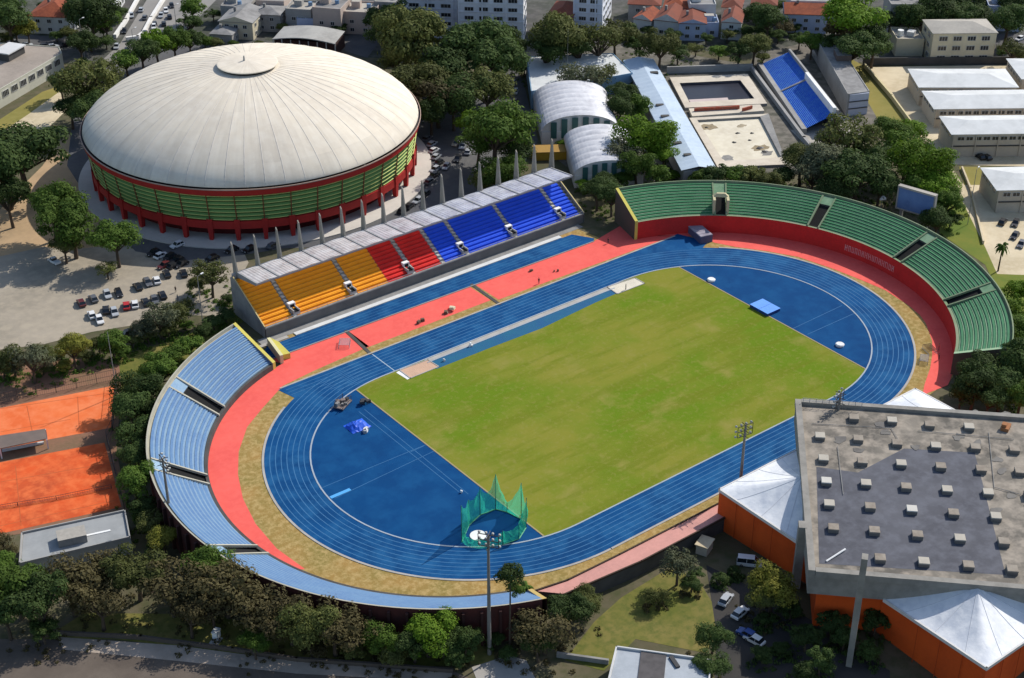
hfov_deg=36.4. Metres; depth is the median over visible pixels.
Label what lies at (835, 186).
broadleaf tree
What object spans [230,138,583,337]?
covered grandstand
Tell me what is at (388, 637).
broadleaf tree
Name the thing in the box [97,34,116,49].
broadleaf tree
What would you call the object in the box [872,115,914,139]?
broadleaf tree
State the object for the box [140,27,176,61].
broadleaf tree
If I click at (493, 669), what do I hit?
access path
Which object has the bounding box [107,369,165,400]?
broadleaf tree
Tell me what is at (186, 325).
broadleaf tree
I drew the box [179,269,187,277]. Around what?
parked car
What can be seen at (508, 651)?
broadleaf tree
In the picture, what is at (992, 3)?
town house
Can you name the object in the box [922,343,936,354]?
hurdle rack
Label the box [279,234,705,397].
track chute
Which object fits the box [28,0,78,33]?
town house
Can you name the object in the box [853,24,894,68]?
broadleaf tree
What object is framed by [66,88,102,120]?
broadleaf tree
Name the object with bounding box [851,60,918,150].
yard verge
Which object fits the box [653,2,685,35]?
town house
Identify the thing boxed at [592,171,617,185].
broadleaf tree
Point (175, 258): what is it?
parked car
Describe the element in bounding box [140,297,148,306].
parked car
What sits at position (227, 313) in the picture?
broadleaf tree
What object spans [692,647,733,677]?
broadleaf tree
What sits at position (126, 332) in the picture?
parked car
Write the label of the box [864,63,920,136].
boundary wall
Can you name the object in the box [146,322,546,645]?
curved stand
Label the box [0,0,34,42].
broadleaf tree
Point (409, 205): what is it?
parked car
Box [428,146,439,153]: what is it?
parked car
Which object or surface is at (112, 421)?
court fence
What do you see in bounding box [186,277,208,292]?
broadleaf tree
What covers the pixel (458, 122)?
broadleaf tree
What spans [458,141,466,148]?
parked car
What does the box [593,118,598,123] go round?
window
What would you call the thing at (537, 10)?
city ground
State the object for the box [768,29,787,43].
broadleaf tree
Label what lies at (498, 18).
window
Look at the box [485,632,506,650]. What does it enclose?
broadleaf tree
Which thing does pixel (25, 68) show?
office building
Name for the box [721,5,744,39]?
town house
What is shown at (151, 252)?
parked car
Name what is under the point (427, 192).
parked car
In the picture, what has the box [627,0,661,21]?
town house
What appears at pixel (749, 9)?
broadleaf tree
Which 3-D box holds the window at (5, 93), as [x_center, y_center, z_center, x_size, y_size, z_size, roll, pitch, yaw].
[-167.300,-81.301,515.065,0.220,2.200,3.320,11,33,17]
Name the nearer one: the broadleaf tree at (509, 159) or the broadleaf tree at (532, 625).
the broadleaf tree at (532, 625)
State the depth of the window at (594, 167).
459.48 m
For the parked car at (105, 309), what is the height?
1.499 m
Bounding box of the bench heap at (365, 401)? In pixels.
[359,398,370,404]
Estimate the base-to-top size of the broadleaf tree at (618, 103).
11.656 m
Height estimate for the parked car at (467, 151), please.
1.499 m
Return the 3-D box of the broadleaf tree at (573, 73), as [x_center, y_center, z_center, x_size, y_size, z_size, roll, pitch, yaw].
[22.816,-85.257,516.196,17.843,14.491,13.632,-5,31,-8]
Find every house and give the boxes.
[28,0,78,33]
[115,0,124,6]
[209,24,238,44]
[218,3,261,39]
[220,0,255,16]
[256,0,291,5]
[258,3,286,31]
[285,0,316,25]
[296,14,312,25]
[312,0,350,34]
[343,0,378,34]
[374,0,400,8]
[550,1,574,26]
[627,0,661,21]
[632,6,659,33]
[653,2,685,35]
[663,0,688,8]
[678,8,706,40]
[687,0,715,15]
[704,13,718,36]
[721,0,744,23]
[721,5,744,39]
[750,0,777,22]
[782,0,826,33]
[787,0,832,22]
[883,0,923,36]
[921,19,997,56]
[985,0,1020,31]
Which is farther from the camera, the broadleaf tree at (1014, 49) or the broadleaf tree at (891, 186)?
the broadleaf tree at (1014, 49)
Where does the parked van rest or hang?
on the ground at (722, 557)
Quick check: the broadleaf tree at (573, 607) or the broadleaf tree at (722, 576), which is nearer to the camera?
the broadleaf tree at (573, 607)
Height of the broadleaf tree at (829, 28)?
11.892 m
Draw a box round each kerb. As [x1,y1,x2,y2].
[257,224,581,347]
[262,235,915,580]
[272,241,593,358]
[310,265,872,547]
[427,288,613,362]
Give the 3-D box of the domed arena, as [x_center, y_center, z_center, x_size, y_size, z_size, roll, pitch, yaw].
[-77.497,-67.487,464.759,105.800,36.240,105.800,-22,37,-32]
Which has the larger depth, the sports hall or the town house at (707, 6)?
the town house at (707, 6)
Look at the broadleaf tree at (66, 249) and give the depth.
417.69 m
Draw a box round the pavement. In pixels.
[58,637,451,677]
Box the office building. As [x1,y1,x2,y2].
[0,42,63,107]
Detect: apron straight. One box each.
[349,287,489,347]
[476,226,670,299]
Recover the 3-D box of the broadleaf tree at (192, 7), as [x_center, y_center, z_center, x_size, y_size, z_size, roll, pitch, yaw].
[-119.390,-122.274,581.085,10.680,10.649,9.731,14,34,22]
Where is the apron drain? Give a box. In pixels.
[344,283,500,354]
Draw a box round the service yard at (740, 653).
[706,565,889,677]
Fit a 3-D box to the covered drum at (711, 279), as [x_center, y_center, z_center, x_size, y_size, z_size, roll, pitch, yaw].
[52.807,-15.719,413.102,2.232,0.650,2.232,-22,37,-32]
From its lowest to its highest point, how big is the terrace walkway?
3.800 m
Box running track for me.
[264,248,913,578]
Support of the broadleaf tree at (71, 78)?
on the forecourt
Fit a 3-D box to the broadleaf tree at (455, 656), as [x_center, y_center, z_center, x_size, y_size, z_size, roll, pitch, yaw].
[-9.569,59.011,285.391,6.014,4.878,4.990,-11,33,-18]
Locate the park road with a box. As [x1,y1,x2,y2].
[0,639,467,677]
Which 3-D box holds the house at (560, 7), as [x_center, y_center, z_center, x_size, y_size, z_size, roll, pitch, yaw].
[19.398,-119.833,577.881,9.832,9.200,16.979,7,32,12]
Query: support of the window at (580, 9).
in the apartment block at (590, 12)
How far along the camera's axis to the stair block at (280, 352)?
380.14 m
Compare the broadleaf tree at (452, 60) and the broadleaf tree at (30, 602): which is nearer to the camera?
the broadleaf tree at (30, 602)
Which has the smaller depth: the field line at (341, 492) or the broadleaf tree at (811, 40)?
the field line at (341, 492)
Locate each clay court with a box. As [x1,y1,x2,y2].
[0,386,113,445]
[0,443,120,532]
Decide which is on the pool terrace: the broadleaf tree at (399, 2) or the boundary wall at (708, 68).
the boundary wall at (708, 68)
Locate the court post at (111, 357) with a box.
[107,332,116,392]
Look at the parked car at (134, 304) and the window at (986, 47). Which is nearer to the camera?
the parked car at (134, 304)
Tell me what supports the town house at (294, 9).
on the city ground at (537, 10)
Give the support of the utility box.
on the verge lawn at (164, 625)
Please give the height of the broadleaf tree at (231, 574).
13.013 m
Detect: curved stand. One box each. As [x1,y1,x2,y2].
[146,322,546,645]
[614,180,1013,374]
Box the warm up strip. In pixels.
[265,234,593,357]
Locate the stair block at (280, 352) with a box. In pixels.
[267,337,290,363]
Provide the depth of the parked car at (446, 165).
473.01 m
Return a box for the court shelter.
[0,429,48,458]
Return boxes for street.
[0,34,112,46]
[345,0,377,57]
[995,34,1023,45]
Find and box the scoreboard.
[895,183,937,227]
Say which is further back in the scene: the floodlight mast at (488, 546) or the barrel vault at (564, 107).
the barrel vault at (564, 107)
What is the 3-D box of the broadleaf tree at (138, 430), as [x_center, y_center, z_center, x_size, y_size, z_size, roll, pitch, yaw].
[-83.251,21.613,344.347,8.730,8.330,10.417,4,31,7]
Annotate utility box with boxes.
[209,627,222,644]
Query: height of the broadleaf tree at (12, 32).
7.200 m
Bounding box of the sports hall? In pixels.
[717,388,1023,677]
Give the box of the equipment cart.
[334,393,351,409]
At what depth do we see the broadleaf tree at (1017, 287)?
397.18 m
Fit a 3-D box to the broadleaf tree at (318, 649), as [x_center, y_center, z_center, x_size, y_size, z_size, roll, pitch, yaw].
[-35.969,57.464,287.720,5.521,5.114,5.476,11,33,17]
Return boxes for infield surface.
[311,265,870,545]
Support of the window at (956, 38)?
in the apartment house at (960, 37)
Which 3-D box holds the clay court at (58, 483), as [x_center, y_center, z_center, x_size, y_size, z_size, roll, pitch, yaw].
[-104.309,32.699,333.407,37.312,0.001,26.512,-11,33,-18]
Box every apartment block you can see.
[403,0,457,37]
[457,0,526,38]
[573,0,611,29]
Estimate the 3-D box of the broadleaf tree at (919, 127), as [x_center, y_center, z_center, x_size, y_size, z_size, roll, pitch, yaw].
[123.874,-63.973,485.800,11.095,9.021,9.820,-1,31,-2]
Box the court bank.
[116,314,242,388]
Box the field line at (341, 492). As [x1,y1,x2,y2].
[322,305,853,497]
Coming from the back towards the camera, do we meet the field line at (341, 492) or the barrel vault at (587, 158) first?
the barrel vault at (587, 158)
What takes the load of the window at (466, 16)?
in the apartment block at (513, 12)
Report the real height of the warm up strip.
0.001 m
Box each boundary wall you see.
[50,630,452,672]
[556,651,608,664]
[666,64,752,73]
[750,67,810,146]
[812,50,825,79]
[862,56,1009,64]
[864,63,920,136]
[961,166,984,243]
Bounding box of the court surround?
[0,359,127,536]
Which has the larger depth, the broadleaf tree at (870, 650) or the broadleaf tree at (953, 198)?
the broadleaf tree at (953, 198)
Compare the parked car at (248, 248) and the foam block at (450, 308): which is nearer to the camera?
the foam block at (450, 308)
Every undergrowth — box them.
[0,285,239,565]
[6,545,802,677]
[512,52,1022,413]
[710,571,890,677]
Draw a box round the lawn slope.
[566,570,714,670]
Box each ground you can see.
[0,0,1023,65]
[0,51,1023,677]
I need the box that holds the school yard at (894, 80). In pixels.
[871,65,1023,165]
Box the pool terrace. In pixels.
[523,43,875,181]
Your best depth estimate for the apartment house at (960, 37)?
545.88 m
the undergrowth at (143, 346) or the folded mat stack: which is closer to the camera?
the undergrowth at (143, 346)
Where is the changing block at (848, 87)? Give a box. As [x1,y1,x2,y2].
[818,42,869,115]
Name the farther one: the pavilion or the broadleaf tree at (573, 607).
the pavilion
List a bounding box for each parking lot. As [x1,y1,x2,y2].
[0,245,248,349]
[952,170,1023,274]
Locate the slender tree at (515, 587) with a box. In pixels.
[491,562,525,644]
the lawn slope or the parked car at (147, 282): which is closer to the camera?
the lawn slope
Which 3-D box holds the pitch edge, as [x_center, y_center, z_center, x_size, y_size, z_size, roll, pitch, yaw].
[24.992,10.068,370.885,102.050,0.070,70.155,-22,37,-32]
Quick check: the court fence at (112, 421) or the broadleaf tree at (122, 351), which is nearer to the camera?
the court fence at (112, 421)
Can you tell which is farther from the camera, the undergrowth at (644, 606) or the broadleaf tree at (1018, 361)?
the broadleaf tree at (1018, 361)
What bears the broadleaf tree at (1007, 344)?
on the ground at (722, 557)
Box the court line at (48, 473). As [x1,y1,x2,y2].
[0,392,114,525]
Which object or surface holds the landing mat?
on the infield surface
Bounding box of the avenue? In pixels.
[103,0,215,69]
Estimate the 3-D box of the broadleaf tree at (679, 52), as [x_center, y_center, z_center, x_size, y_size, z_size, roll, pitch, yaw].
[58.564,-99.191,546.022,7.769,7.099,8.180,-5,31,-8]
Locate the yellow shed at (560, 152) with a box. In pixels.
[531,144,566,160]
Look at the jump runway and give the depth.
390.74 m
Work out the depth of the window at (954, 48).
545.91 m
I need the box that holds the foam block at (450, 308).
[444,306,455,313]
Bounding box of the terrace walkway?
[535,503,725,604]
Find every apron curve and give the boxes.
[208,333,367,568]
[660,232,952,393]
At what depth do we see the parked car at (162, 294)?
404.37 m
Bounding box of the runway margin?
[426,288,608,360]
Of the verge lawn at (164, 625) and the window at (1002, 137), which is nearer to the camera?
the verge lawn at (164, 625)
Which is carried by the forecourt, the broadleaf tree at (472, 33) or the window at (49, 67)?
the broadleaf tree at (472, 33)
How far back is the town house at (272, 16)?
574.92 m
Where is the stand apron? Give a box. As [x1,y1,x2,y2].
[791,112,854,144]
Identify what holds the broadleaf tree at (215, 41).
on the forecourt
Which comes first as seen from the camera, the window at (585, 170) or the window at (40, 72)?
the window at (585, 170)
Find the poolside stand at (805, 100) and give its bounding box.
[757,49,838,133]
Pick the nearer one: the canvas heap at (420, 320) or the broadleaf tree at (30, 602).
the broadleaf tree at (30, 602)
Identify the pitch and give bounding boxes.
[357,267,864,535]
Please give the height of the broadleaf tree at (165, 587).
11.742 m
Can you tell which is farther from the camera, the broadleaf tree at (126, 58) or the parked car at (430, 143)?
the broadleaf tree at (126, 58)
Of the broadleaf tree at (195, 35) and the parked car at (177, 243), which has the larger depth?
the broadleaf tree at (195, 35)
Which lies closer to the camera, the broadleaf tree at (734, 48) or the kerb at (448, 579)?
the kerb at (448, 579)
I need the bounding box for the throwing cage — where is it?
[461,474,527,548]
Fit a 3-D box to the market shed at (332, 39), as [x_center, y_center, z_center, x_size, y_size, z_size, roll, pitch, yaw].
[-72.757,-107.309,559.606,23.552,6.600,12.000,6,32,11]
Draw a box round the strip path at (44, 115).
[10,92,62,131]
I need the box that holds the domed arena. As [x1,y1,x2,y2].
[78,43,430,248]
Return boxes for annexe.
[888,27,924,55]
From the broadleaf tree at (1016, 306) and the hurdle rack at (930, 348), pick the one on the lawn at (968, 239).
the broadleaf tree at (1016, 306)
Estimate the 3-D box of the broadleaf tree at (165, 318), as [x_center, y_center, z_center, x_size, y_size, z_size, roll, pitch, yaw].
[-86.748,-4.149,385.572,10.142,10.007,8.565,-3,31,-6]
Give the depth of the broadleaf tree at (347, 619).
284.20 m
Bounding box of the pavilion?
[623,57,714,180]
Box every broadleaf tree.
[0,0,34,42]
[0,31,16,42]
[0,121,71,197]
[0,136,39,210]
[0,175,32,228]
[0,343,28,375]
[0,360,11,375]
[0,529,18,555]
[0,550,22,570]
[0,562,51,620]
[0,569,72,637]
[0,582,19,640]
[1,25,19,39]
[3,363,24,375]
[7,342,56,383]
[12,19,38,42]
[27,178,90,237]
[27,616,60,644]
[33,198,98,259]
[33,342,53,351]
[35,360,52,374]
[37,550,108,616]
[45,72,65,98]
[45,348,66,364]
[47,57,114,97]
[47,237,83,263]
[49,31,63,41]
[52,93,85,129]
[54,332,93,369]
[55,358,71,371]
[58,25,78,38]
[60,0,122,35]
[62,580,135,631]
[65,29,101,56]
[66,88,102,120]
[70,72,119,98]
[70,546,118,593]
[75,57,90,65]
[76,348,96,361]
[84,218,143,267]
[88,11,123,34]
[88,59,125,85]
[88,336,108,353]
[94,26,113,35]
[94,261,118,279]
[96,328,129,356]
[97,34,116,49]
[99,542,167,601]
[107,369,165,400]
[108,345,131,359]
[108,390,150,423]
[109,49,141,76]
[112,414,150,445]
[113,438,146,471]
[113,458,154,501]
[115,5,128,16]
[120,333,141,348]
[125,38,160,68]
[127,318,158,341]
[128,494,156,521]
[134,393,158,417]
[135,350,177,392]
[135,508,163,532]
[135,556,205,617]
[137,330,158,343]
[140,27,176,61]
[140,301,180,339]
[145,524,176,556]
[153,26,192,55]
[159,324,179,336]
[160,302,189,328]
[161,343,185,364]
[165,592,214,638]
[173,298,196,307]
[173,334,204,354]
[176,14,202,29]
[177,543,236,597]
[178,319,193,329]
[179,0,206,15]
[179,28,205,51]
[182,555,262,618]
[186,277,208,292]
[187,258,229,297]
[193,324,212,337]
[193,585,233,628]
[195,35,213,48]
[202,314,225,329]
[204,8,220,21]
[209,37,224,46]
[216,307,235,321]
[219,293,232,304]
[221,579,287,633]
[227,40,238,44]
[235,625,271,659]
[248,586,280,611]
[251,591,317,646]
[273,601,342,657]
[276,23,287,29]
[303,635,330,658]
[315,592,362,656]
[330,23,347,29]
[334,613,388,654]
[339,644,366,659]
[361,619,399,657]
[362,6,384,26]
[362,9,405,48]
[370,3,451,66]
[376,49,411,69]
[377,644,409,666]
[380,0,425,13]
[389,60,451,100]
[394,626,439,663]
[402,605,459,659]
[411,75,474,128]
[415,42,479,77]
[418,94,454,135]
[430,628,460,658]
[435,80,477,130]
[440,15,520,66]
[444,646,474,670]
[445,69,495,109]
[450,625,484,655]
[452,109,478,142]
[454,126,493,165]
[459,66,516,106]
[461,96,543,159]
[467,171,494,188]
[471,36,532,98]
[471,156,523,186]
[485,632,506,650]
[497,134,538,158]
[498,644,518,661]
[500,152,528,171]
[503,22,529,70]
[507,618,542,643]
[511,605,581,655]
[513,62,526,75]
[517,626,558,662]
[526,10,587,58]
[526,38,569,64]
[545,590,595,637]
[555,61,607,84]
[555,138,564,144]
[565,32,593,58]
[572,22,624,55]
[573,582,602,613]
[575,179,588,187]
[579,175,613,211]
[588,63,617,85]
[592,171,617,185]
[595,182,623,216]
[597,18,639,55]
[600,136,645,162]
[605,81,638,96]
[605,89,637,124]
[608,113,680,153]
[611,171,634,185]
[616,150,655,184]
[620,23,637,32]
[622,34,646,56]
[628,93,653,115]
[638,26,681,68]
[640,25,651,32]
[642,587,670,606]
[643,165,670,182]
[646,141,679,164]
[659,545,699,585]
[664,28,683,37]
[667,170,680,179]
[668,44,690,64]
[680,576,702,591]
[686,42,706,56]
[686,566,705,577]
[687,168,708,179]
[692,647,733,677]
[693,621,736,654]
[700,32,714,44]
[700,163,729,179]
[707,45,730,60]
[711,572,729,583]
[719,28,737,42]
[724,41,750,63]
[724,164,749,180]
[727,565,740,577]
[734,24,753,35]
[738,32,772,64]
[739,164,765,182]
[743,1,761,21]
[744,584,779,613]
[746,558,800,612]
[749,2,789,36]
[750,26,773,34]
[750,645,772,663]
[752,170,783,184]
[755,53,769,62]
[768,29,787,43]
[771,166,796,184]
[775,18,794,35]
[777,0,784,9]
[778,601,802,619]
[779,141,814,186]
[788,32,809,49]
[788,622,826,651]
[789,23,801,32]
[791,158,826,189]
[791,660,818,677]
[796,31,824,59]
[800,141,859,178]
[804,645,835,675]
[812,34,837,50]
[813,173,859,197]
[814,112,883,151]
[814,128,840,147]
[815,609,851,634]
[820,147,894,200]
[821,0,889,32]
[822,20,847,39]
[829,625,858,651]
[832,29,886,61]
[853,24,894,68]
[853,137,907,167]
[855,639,882,661]
[861,608,891,636]
[867,169,902,207]
[871,11,900,28]
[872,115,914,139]
[884,128,935,179]
[885,139,959,180]
[893,2,939,28]
[900,118,928,137]
[902,170,937,192]
[916,0,959,18]
[916,204,953,232]
[917,169,962,193]
[934,184,965,214]
[944,209,964,226]
[946,0,971,3]
[948,1,985,18]
[949,384,976,409]
[950,360,997,410]
[962,348,1004,371]
[967,0,986,5]
[974,3,1001,24]
[978,363,1023,412]
[979,385,1011,411]
[987,3,1023,43]
[994,336,1023,378]
[996,0,1023,6]
[997,37,1023,57]
[997,47,1009,55]
[1000,337,1022,384]
[1001,279,1023,299]
[1006,297,1023,317]
[1006,379,1023,413]
[1012,313,1023,337]
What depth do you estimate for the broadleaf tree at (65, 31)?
565.44 m
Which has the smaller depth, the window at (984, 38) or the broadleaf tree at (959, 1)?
the window at (984, 38)
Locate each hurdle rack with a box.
[338,338,350,348]
[919,354,928,365]
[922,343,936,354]
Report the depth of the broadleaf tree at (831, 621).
291.30 m
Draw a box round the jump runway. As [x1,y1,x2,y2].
[432,290,615,368]
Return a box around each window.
[2,88,8,97]
[11,83,17,92]
[20,78,26,86]
[28,73,35,81]
[37,68,43,76]
[45,63,51,71]
[54,58,59,66]
[409,3,418,6]
[425,3,434,7]
[441,4,450,7]
[441,13,450,16]
[464,7,473,10]
[465,15,473,19]
[493,0,502,2]
[494,7,502,11]
[494,16,502,20]
[508,8,516,11]
[508,17,516,20]
[551,122,556,138]
[561,119,567,137]
[572,118,577,128]
[579,7,585,11]
[582,167,587,179]
[583,117,588,125]
[592,164,597,177]
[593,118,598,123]
[602,163,606,172]
[611,163,616,180]
[937,46,946,50]
[939,36,947,40]
[951,46,960,50]
[953,36,961,40]
[957,137,964,140]
[966,46,974,50]
[966,136,973,140]
[967,36,975,40]
[980,45,988,49]
[981,36,990,40]
[983,136,990,139]
[1000,136,1007,139]
[1003,192,1010,196]
[1012,192,1020,196]
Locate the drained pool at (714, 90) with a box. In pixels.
[670,74,766,109]
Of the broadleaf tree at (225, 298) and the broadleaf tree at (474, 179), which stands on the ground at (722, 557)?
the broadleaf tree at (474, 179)
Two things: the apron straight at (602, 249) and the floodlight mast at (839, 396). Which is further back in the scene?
the apron straight at (602, 249)
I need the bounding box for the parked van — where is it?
[736,553,761,568]
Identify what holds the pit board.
on the pitch
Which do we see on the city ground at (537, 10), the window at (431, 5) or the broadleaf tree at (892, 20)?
the broadleaf tree at (892, 20)
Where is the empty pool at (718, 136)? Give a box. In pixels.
[689,114,786,168]
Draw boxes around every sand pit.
[399,359,439,378]
[607,278,644,293]
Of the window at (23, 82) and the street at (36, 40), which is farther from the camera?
the street at (36, 40)
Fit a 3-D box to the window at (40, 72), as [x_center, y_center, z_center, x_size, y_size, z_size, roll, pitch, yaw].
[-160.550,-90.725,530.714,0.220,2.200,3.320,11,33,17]
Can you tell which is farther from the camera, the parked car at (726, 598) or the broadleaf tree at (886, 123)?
the broadleaf tree at (886, 123)
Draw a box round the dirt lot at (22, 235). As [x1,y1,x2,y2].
[0,134,122,255]
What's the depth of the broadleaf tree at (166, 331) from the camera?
385.91 m
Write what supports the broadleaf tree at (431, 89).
on the forecourt
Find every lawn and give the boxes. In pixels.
[0,88,58,127]
[45,613,493,665]
[939,200,1023,339]
[959,167,981,184]
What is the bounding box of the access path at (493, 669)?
[472,656,534,677]
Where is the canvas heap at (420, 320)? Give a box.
[416,318,424,323]
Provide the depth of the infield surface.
344.04 m
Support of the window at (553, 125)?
in the barrel vault at (564, 107)
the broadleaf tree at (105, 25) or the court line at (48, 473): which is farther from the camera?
the broadleaf tree at (105, 25)
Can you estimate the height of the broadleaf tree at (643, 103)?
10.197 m
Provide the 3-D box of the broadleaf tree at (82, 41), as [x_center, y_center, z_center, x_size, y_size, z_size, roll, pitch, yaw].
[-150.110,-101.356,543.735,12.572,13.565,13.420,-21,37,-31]
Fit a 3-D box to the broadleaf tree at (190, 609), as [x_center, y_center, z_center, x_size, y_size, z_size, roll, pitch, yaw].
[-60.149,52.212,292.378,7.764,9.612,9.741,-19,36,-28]
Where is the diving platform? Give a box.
[689,104,763,117]
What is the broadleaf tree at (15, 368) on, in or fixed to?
on the court surround
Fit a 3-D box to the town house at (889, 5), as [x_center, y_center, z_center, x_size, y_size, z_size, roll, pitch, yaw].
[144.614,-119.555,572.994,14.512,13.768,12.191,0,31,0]
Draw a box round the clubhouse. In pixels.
[19,509,132,572]
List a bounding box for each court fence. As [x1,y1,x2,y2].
[0,369,116,402]
[0,484,111,507]
[105,371,123,505]
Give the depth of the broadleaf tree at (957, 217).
436.53 m
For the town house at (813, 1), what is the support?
on the city ground at (537, 10)
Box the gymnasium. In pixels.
[526,53,632,108]
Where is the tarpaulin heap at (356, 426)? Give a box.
[344,418,370,433]
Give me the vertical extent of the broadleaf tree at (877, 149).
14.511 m
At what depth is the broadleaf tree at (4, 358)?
368.69 m
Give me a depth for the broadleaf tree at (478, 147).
468.53 m
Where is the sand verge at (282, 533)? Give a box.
[238,229,952,595]
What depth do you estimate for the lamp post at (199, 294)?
390.81 m
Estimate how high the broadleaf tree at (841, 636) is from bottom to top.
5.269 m
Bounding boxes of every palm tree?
[521,581,533,590]
[994,242,1008,270]
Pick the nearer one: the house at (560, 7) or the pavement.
the pavement
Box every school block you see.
[907,69,1018,104]
[921,90,1023,127]
[938,115,1023,156]
[979,167,1023,212]
[1006,58,1023,89]
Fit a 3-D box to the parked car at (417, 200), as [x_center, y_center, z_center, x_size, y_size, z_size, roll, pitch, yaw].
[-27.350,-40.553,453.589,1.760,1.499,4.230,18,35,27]
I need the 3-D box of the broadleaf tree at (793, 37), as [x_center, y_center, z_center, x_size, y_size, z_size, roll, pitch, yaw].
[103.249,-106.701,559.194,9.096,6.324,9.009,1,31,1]
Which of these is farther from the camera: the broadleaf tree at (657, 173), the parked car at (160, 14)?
the parked car at (160, 14)
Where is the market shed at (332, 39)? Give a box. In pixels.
[272,25,344,52]
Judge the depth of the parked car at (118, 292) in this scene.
405.88 m
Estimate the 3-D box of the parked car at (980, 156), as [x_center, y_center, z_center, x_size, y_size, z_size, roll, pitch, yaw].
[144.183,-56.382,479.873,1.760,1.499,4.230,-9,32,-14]
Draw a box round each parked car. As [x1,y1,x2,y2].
[59,42,69,47]
[76,298,86,307]
[87,310,95,319]
[88,294,98,302]
[95,313,104,324]
[102,288,111,298]
[102,305,109,314]
[109,306,118,316]
[113,43,119,48]
[114,287,123,297]
[121,27,126,32]
[123,301,129,309]
[123,329,137,336]
[131,299,138,308]
[132,282,142,290]
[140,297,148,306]
[142,277,152,286]
[146,247,161,256]
[150,294,159,303]
[152,276,160,284]
[153,251,166,259]
[156,260,169,269]
[157,290,167,299]
[158,12,163,17]
[162,251,176,260]
[162,269,171,277]
[166,261,177,269]
[169,239,184,248]
[169,254,184,261]
[175,258,188,267]
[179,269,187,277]
[204,253,219,261]
[224,244,238,253]
[242,244,253,252]
[266,241,280,249]
[405,202,414,209]
[412,195,420,203]
[420,189,430,197]
[421,135,432,141]
[424,177,435,184]
[426,140,437,146]
[427,171,439,177]
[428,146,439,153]
[429,165,440,171]
[431,153,441,159]
[432,158,444,165]
[442,162,450,169]
[451,140,460,146]
[453,154,461,161]
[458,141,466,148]
[464,148,471,154]
[717,591,734,606]
[730,605,749,620]
[735,626,756,636]
[742,633,765,645]
[975,153,985,159]
[984,154,992,160]
[998,217,1007,225]
[1009,230,1019,239]
[1011,218,1019,226]
[1014,35,1023,40]
[1016,239,1023,247]
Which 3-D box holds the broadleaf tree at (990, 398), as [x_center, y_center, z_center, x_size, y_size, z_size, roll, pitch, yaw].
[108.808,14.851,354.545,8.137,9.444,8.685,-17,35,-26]
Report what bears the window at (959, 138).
in the school block at (991, 135)
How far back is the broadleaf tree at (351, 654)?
287.27 m
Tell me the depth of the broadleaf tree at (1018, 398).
351.99 m
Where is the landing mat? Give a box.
[750,299,780,315]
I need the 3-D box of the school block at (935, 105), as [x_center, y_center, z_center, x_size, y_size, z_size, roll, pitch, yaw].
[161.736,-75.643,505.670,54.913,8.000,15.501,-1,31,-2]
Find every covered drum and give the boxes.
[707,277,714,282]
[835,342,843,347]
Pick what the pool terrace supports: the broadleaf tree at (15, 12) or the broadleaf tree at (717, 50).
the broadleaf tree at (717, 50)
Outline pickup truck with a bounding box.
[47,256,60,264]
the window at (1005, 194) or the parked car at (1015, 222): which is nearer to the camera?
the parked car at (1015, 222)
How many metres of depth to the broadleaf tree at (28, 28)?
558.97 m
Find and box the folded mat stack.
[688,225,712,243]
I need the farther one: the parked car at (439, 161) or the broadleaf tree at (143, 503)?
the parked car at (439, 161)
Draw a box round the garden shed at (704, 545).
[695,535,714,556]
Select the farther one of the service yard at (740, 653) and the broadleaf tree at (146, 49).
the broadleaf tree at (146, 49)
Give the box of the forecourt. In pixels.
[67,42,537,259]
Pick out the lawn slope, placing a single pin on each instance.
(626, 620)
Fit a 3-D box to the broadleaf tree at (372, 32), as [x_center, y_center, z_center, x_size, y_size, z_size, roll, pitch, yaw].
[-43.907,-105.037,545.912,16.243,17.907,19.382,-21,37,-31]
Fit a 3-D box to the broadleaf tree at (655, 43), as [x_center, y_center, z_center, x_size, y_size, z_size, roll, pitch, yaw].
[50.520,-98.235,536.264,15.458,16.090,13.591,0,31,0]
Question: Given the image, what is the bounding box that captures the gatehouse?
[608,646,709,677]
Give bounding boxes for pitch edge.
[356,267,865,535]
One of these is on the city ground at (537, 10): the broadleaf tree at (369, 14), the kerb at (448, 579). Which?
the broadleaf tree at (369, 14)
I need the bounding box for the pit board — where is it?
[396,371,409,379]
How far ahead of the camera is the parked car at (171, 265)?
418.50 m
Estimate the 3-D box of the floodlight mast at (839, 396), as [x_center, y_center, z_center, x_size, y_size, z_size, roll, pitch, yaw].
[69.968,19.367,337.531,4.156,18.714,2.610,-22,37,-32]
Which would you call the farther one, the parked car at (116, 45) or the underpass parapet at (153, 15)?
the underpass parapet at (153, 15)
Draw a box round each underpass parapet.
[113,0,138,37]
[125,0,164,40]
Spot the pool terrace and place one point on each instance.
(786, 135)
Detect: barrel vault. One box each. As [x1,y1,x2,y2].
[533,80,616,144]
[564,124,643,187]
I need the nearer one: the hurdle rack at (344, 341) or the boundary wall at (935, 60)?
the hurdle rack at (344, 341)
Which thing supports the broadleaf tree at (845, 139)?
on the ground at (722, 557)
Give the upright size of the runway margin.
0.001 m
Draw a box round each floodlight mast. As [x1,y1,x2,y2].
[156,452,170,504]
[478,530,500,654]
[734,420,752,477]
[832,387,845,409]
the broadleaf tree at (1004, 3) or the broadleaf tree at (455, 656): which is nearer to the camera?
the broadleaf tree at (455, 656)
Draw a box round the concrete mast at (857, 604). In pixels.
[846,553,867,667]
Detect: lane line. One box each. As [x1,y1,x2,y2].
[267,236,580,355]
[269,250,908,574]
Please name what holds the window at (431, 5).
in the apartment block at (447, 10)
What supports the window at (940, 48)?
in the apartment house at (960, 37)
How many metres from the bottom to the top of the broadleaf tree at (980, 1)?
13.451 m
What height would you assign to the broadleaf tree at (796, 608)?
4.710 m
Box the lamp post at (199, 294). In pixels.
[197,272,203,321]

